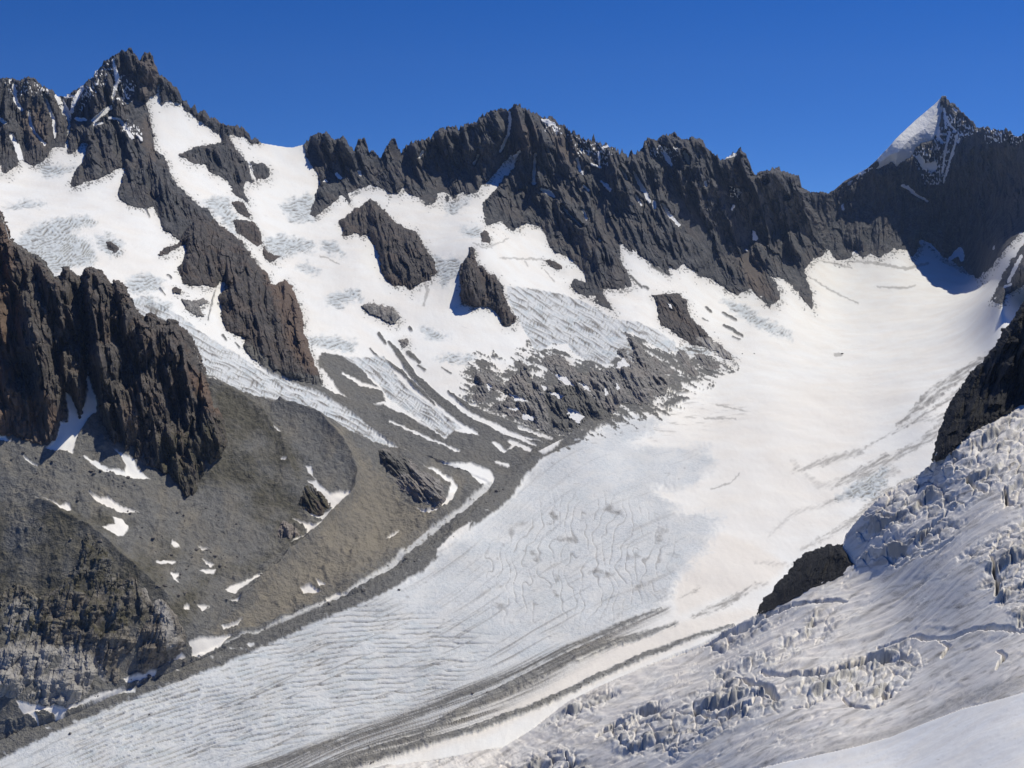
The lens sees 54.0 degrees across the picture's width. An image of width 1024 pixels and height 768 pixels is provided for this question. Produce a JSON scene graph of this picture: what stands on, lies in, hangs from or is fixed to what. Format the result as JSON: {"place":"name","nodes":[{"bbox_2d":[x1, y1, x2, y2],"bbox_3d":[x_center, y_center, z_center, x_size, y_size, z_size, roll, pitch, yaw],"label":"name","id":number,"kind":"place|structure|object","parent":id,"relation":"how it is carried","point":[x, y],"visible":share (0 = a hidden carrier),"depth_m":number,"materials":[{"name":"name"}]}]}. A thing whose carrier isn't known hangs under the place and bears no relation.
{"place":"outdoors","nodes":[
{"label":"outdoors","id":0,"kind":"place"},
{"bbox_2d":[0,76,68,173],"bbox_3d":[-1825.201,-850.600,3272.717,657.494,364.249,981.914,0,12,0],"label":"mountain ridge","id":1,"kind":"structure","parent":0,"point":[34,123],"depth_m":3417.98,"materials":[{"name":"grey stone"}]},
{"bbox_2d":[60,48,212,239],"bbox_3d":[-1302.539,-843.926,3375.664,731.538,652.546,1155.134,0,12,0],"label":"mountain peak","id":2,"kind":"structure","parent":0,"point":[109,114],"depth_m":3437.55,"materials":[{"name":"grey stone"}]},
{"bbox_2d":[179,100,269,202],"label":"mountain shoulder","id":3,"kind":"object","parent":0,"point":[224,159],"visible":0.85,"depth_m":3750.32},
{"bbox_2d":[0,217,489,739],"bbox_3d":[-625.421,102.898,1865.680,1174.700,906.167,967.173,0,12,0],"label":"scree slope","id":4,"kind":"structure","parent":0,"point":[270,465],"depth_m":1872.81,"materials":[{"name":"grey gravel"},{"name":"gravel"}]},
{"bbox_2d":[0,211,87,445],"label":"rock crag","id":5,"kind":"structure","parent":4,"relation":"on","point":[43,362],"depth_m":1913.45,"materials":[{"name":"grey stone"}]},
{"bbox_2d":[0,533,186,708],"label":"rock spur","id":6,"kind":"structure","parent":4,"relation":"on","point":[73,610],"depth_m":1623.16,"materials":[{"name":"grey stone"}]},
{"bbox_2d":[81,266,227,496],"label":"rock crag","id":7,"kind":"structure","parent":4,"relation":"on","point":[150,384],"depth_m":1991.29,"materials":[{"name":"grey stone"}]},
{"bbox_2d":[277,520,299,538],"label":"rock outcrop","id":8,"kind":"object","parent":4,"relation":"on","point":[285,529],"visible":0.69,"depth_m":1961.80,"materials":[{"name":"grey stone"}]},
{"bbox_2d":[298,483,330,515],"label":"rock outcrop","id":9,"kind":"object","parent":4,"relation":"on","point":[316,503],"visible":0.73,"depth_m":2045.36,"materials":[{"name":"grey stone"}]},
{"bbox_2d":[378,448,446,509],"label":"rock outcrop","id":10,"kind":"object","parent":4,"relation":"on","point":[420,486],"visible":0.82,"depth_m":2206.36,"materials":[{"name":"grey stone"}]},
{"bbox_2d":[0,207,743,767],"bbox_3d":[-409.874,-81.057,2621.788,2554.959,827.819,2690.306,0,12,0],"label":"moraine","id":11,"kind":"structure","parent":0,"point":[480,449],"depth_m":2432.10,"materials":[{"name":"loose rock debris"},{"name":"gravel"}]},
{"bbox_2d":[469,332,680,434],"bbox_3d":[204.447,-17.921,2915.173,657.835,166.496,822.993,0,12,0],"label":"rock outcrop","id":12,"kind":"object","parent":11,"relation":"on","point":[574,397],"visible":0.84,"depth_m":2740.18,"materials":[{"name":"grey stone"}]},
{"bbox_2d":[650,355,674,374],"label":"rock outcrop","id":13,"kind":"object","parent":11,"relation":"on","point":[663,367],"visible":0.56,"depth_m":3082.84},
{"bbox_2d":[678,350,697,376],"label":"rock outcrop","id":14,"kind":"object","parent":11,"relation":"on","point":[688,366],"visible":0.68,"depth_m":3208.33,"materials":[{"name":"grey stone"}]},
{"bbox_2d":[694,353,720,370],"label":"rock outcrop","id":15,"kind":"object","parent":11,"relation":"on","point":[706,362],"visible":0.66,"depth_m":3297.07,"materials":[{"name":"grey stone"}]},
{"bbox_2d":[0,269,1023,767],"bbox_3d":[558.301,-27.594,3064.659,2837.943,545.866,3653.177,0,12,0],"label":"glacier","id":16,"kind":"object","parent":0,"point":[630,545],"visible":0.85,"depth_m":1913.90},
{"bbox_2d":[990,245,1023,303],"bbox_3d":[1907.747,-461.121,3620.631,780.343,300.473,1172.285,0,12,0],"label":"rock outcrop","id":17,"kind":"object","parent":16,"relation":"on","point":[1012,279],"visible":0.88,"depth_m":3280.57,"materials":[{"name":"grey stone"}]},
{"bbox_2d":[0,84,1023,767],"bbox_3d":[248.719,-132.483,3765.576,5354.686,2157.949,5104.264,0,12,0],"label":"snowfield","id":18,"kind":"structure","parent":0,"point":[54,218],"depth_m":3184.55,"materials":[{"name":"white snow"}]},
{"bbox_2d":[106,241,118,253],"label":"rock outcrop","id":19,"kind":"object","parent":18,"relation":"on","point":[111,246],"visible":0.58,"depth_m":2635.50,"materials":[{"name":"stone"}]},
{"bbox_2d":[173,287,180,293],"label":"boulder","id":20,"kind":"object","parent":18,"relation":"on","point":[176,290],"visible":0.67,"depth_m":2517.25,"materials":[{"name":"stone"}]},
{"bbox_2d":[181,298,208,316],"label":"rock outcrop","id":21,"kind":"object","parent":18,"relation":"on","point":[193,306],"visible":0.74,"depth_m":2480.40,"materials":[{"name":"grey stone"}]},
{"bbox_2d":[158,219,322,384],"bbox_3d":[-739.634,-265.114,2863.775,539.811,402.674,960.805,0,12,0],"label":"rock buttress","id":22,"kind":"object","parent":18,"relation":"on","point":[261,315],"visible":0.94,"depth_m":2683.26,"materials":[{"name":"stone"}]},
{"bbox_2d":[232,201,251,216],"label":"rock outcrop","id":23,"kind":"object","parent":18,"relation":"on","point":[240,208],"visible":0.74,"depth_m":3430.33,"materials":[{"name":"stone"}]},
{"bbox_2d":[234,219,262,246],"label":"rock outcrop","id":24,"kind":"object","parent":18,"relation":"on","point":[249,231],"visible":0.78,"depth_m":3261.49,"materials":[{"name":"stone"}]},
{"bbox_2d":[263,246,279,262],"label":"rock outcrop","id":25,"kind":"object","parent":18,"relation":"on","point":[270,257],"visible":0.55,"depth_m":3167.73,"materials":[{"name":"stone"}]},
{"bbox_2d":[362,303,400,323],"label":"rock outcrop","id":26,"kind":"object","parent":18,"relation":"on","point":[389,314],"visible":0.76,"depth_m":2986.12,"materials":[{"name":"grey stone"}]},
{"bbox_2d":[339,198,437,289],"bbox_3d":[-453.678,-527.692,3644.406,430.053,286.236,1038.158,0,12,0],"label":"rock outcrop","id":27,"kind":"object","parent":18,"relation":"on","point":[405,258],"visible":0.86,"depth_m":3426.95,"materials":[{"name":"stone"}]},
{"bbox_2d":[398,338,408,346],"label":"boulder","id":28,"kind":"object","parent":18,"relation":"on","point":[404,342],"visible":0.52,"depth_m":2874.39,"materials":[{"name":"grey stone"}]},
{"bbox_2d":[480,230,490,242],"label":"rock outcrop","id":29,"kind":"object","parent":18,"relation":"on","point":[485,236],"visible":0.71,"depth_m":3540.82,"materials":[{"name":"stone"}]},
{"bbox_2d":[458,247,516,325],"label":"rock pinnacle","id":30,"kind":"object","parent":18,"relation":"on","point":[480,286],"visible":0.85,"depth_m":3176.76,"materials":[{"name":"stone"}]},
{"bbox_2d":[544,259,561,268],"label":"rock outcrop","id":31,"kind":"object","parent":18,"relation":"on","point":[554,264],"visible":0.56,"depth_m":3758.60,"materials":[{"name":"stone"}]},
{"bbox_2d":[652,293,731,359],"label":"rock outcrop","id":32,"kind":"object","parent":18,"relation":"on","point":[673,314],"visible":0.84,"depth_m":3516.77,"materials":[{"name":"stone"}]},
{"bbox_2d":[0,0,1023,192],"label":"sky","id":33,"kind":"structure","parent":0,"point":[817,91],"materials":[{"name":"blue"}]},
{"bbox_2d":[304,103,827,309],"bbox_3d":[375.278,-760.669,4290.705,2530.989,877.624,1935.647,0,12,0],"label":"mountain range","id":34,"kind":"structure","parent":0,"point":[733,222],"depth_m":4294.52,"materials":[{"name":"grey stone"}]},
{"bbox_2d":[369,405,1023,767],"bbox_3d":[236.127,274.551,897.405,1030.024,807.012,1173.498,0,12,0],"label":"icefall","id":35,"kind":"object","parent":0,"point":[914,617],"visible":0.9,"depth_m":781.45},
{"bbox_2d":[757,544,853,614],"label":"rock island","id":36,"kind":"object","parent":35,"relation":"on","point":[808,570],"visible":0.94,"depth_m":1157.76,"materials":[{"name":"grey stone"}]},
{"bbox_2d":[931,302,1023,461],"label":"rock crag","id":37,"kind":"structure","parent":35,"relation":"on","point":[991,389],"depth_m":1055.66,"materials":[{"name":"grey stone"}]},
{"bbox_2d":[763,693,1023,767],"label":"snow slope","id":38,"kind":"structure","parent":0,"point":[989,735],"depth_m":102.78,"materials":[{"name":"white snow"}]},
{"bbox_2d":[806,96,1023,278],"bbox_3d":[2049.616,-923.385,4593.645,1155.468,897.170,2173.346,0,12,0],"label":"mountain wall","id":39,"kind":"structure","parent":0,"point":[953,190],"depth_m":5140.35,"materials":[{"name":"grey stone"}]},
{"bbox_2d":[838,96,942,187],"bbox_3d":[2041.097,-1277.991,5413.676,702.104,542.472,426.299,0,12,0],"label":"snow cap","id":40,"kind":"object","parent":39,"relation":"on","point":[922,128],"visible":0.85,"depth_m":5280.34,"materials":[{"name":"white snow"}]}
]}

